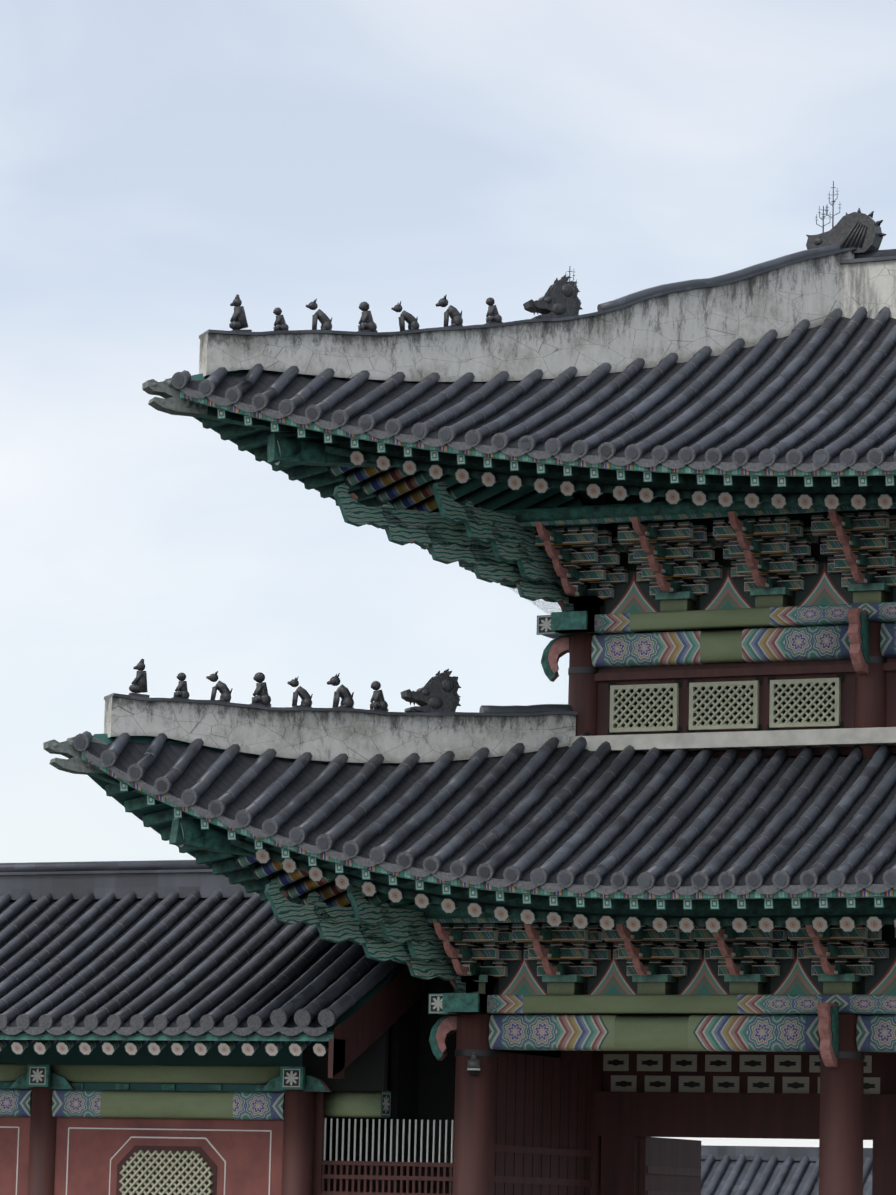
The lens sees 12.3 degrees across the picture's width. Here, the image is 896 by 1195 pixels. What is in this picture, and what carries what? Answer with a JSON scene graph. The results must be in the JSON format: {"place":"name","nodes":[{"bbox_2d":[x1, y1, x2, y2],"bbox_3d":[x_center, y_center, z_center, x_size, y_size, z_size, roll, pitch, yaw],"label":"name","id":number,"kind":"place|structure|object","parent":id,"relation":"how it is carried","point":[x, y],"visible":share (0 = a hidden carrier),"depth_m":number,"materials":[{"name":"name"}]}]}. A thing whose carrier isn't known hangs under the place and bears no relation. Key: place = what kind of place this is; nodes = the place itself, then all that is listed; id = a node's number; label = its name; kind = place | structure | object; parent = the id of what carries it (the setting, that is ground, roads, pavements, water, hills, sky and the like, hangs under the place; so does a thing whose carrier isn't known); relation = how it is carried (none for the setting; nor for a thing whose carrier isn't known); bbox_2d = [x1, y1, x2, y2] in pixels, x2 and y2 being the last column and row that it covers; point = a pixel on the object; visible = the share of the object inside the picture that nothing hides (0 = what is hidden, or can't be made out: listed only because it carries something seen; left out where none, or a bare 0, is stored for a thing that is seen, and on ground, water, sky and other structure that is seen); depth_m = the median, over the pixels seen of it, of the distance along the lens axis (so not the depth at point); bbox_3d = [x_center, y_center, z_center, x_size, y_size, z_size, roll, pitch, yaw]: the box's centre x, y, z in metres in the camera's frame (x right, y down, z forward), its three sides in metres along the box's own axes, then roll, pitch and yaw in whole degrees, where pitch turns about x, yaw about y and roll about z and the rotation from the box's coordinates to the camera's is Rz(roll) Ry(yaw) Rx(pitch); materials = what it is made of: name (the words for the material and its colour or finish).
{"place":"outdoors","nodes":[
{"label":"outdoors","id":0,"kind":"place"},
{"bbox_2d":[0,0,895,1147],"label":"sky","id":1,"kind":"structure","parent":0,"point":[163,163],"materials":[{"name":"white"}]},
{"bbox_2d":[199,244,856,381],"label":"roof ridge","id":2,"kind":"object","parent":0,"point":[751,306],"visible":0.92,"depth_m":55.52,"materials":[{"name":"paint"}]},
{"label":"ground","id":3,"kind":"structure","parent":0,"visible":0},
{"bbox_2d":[0,860,456,1194],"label":"corridor","id":4,"kind":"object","parent":3,"relation":"on","point":[179,1027],"visible":0.79,"depth_m":55.56,"materials":[{"name":"tile"}]},
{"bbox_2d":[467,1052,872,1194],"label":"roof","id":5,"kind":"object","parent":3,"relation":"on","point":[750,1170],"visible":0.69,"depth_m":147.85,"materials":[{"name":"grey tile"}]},
{"bbox_2d":[495,249,895,1194],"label":"gate body","id":6,"kind":"structure","parent":3,"relation":"on","point":[585,1121],"depth_m":55.36,"materials":[{"name":"paint"}]},
{"bbox_2d":[264,881,895,1194],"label":"frame","id":7,"kind":"object","parent":6,"relation":"on","point":[828,994],"visible":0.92,"depth_m":52.77,"materials":[{"name":"teal wood"}]},
{"bbox_2d":[394,961,454,992],"bbox_3d":[-0.243,4.876,55.711,1.766,1.051,3.100,-3,-9,25],"label":"roof net","id":8,"kind":"object","parent":7,"relation":"attached to","point":[433,981],"visible":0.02,"depth_m":54.40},
{"bbox_2d":[43,736,895,932],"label":"roof eave","id":9,"kind":"object","parent":7,"relation":"on","point":[246,859],"visible":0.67,"depth_m":51.58,"materials":[{"name":"teal wood"}]},
{"bbox_2d":[67,731,895,894],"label":"roof tiles","id":10,"kind":"object","parent":9,"relation":"attached to","point":[575,817],"visible":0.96,"depth_m":52.10,"materials":[{"name":"grey tile"}]},
{"bbox_2d":[104,693,576,762],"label":"roof ridge","id":11,"kind":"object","parent":10,"relation":"on","point":[353,734],"visible":0.98,"depth_m":53.56,"materials":[{"name":"paint"}]},
{"bbox_2d":[128,181,886,712],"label":"roof figurines","id":12,"kind":"object","parent":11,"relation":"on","point":[860,231],"visible":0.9,"depth_m":54.35,"materials":[{"name":"black ceramic"}]},
{"bbox_2d":[333,481,895,758],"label":"frame","id":13,"kind":"object","parent":6,"relation":"on","point":[732,588],"visible":0.98,"depth_m":54.11,"materials":[{"name":"teal wood"}]},
{"bbox_2d":[142,377,895,582],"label":"roof eave","id":14,"kind":"object","parent":13,"relation":"on","point":[367,469],"visible":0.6,"depth_m":53.26,"materials":[{"name":"wood"},{"name":"paint"},{"name":"tile"}]},
{"bbox_2d":[164,306,895,471],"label":"roof tiles","id":15,"kind":"object","parent":14,"relation":"on","point":[802,397],"visible":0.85,"depth_m":53.56,"materials":[{"name":"grey tile"}]},
{"bbox_2d":[511,588,561,614],"bbox_3d":[1.074,-0.151,56.905,1.937,1.267,2.910,-3,-9,25],"label":"roof net","id":16,"kind":"object","parent":13,"relation":"on","point":[543,605],"visible":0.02,"depth_m":55.80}
]}

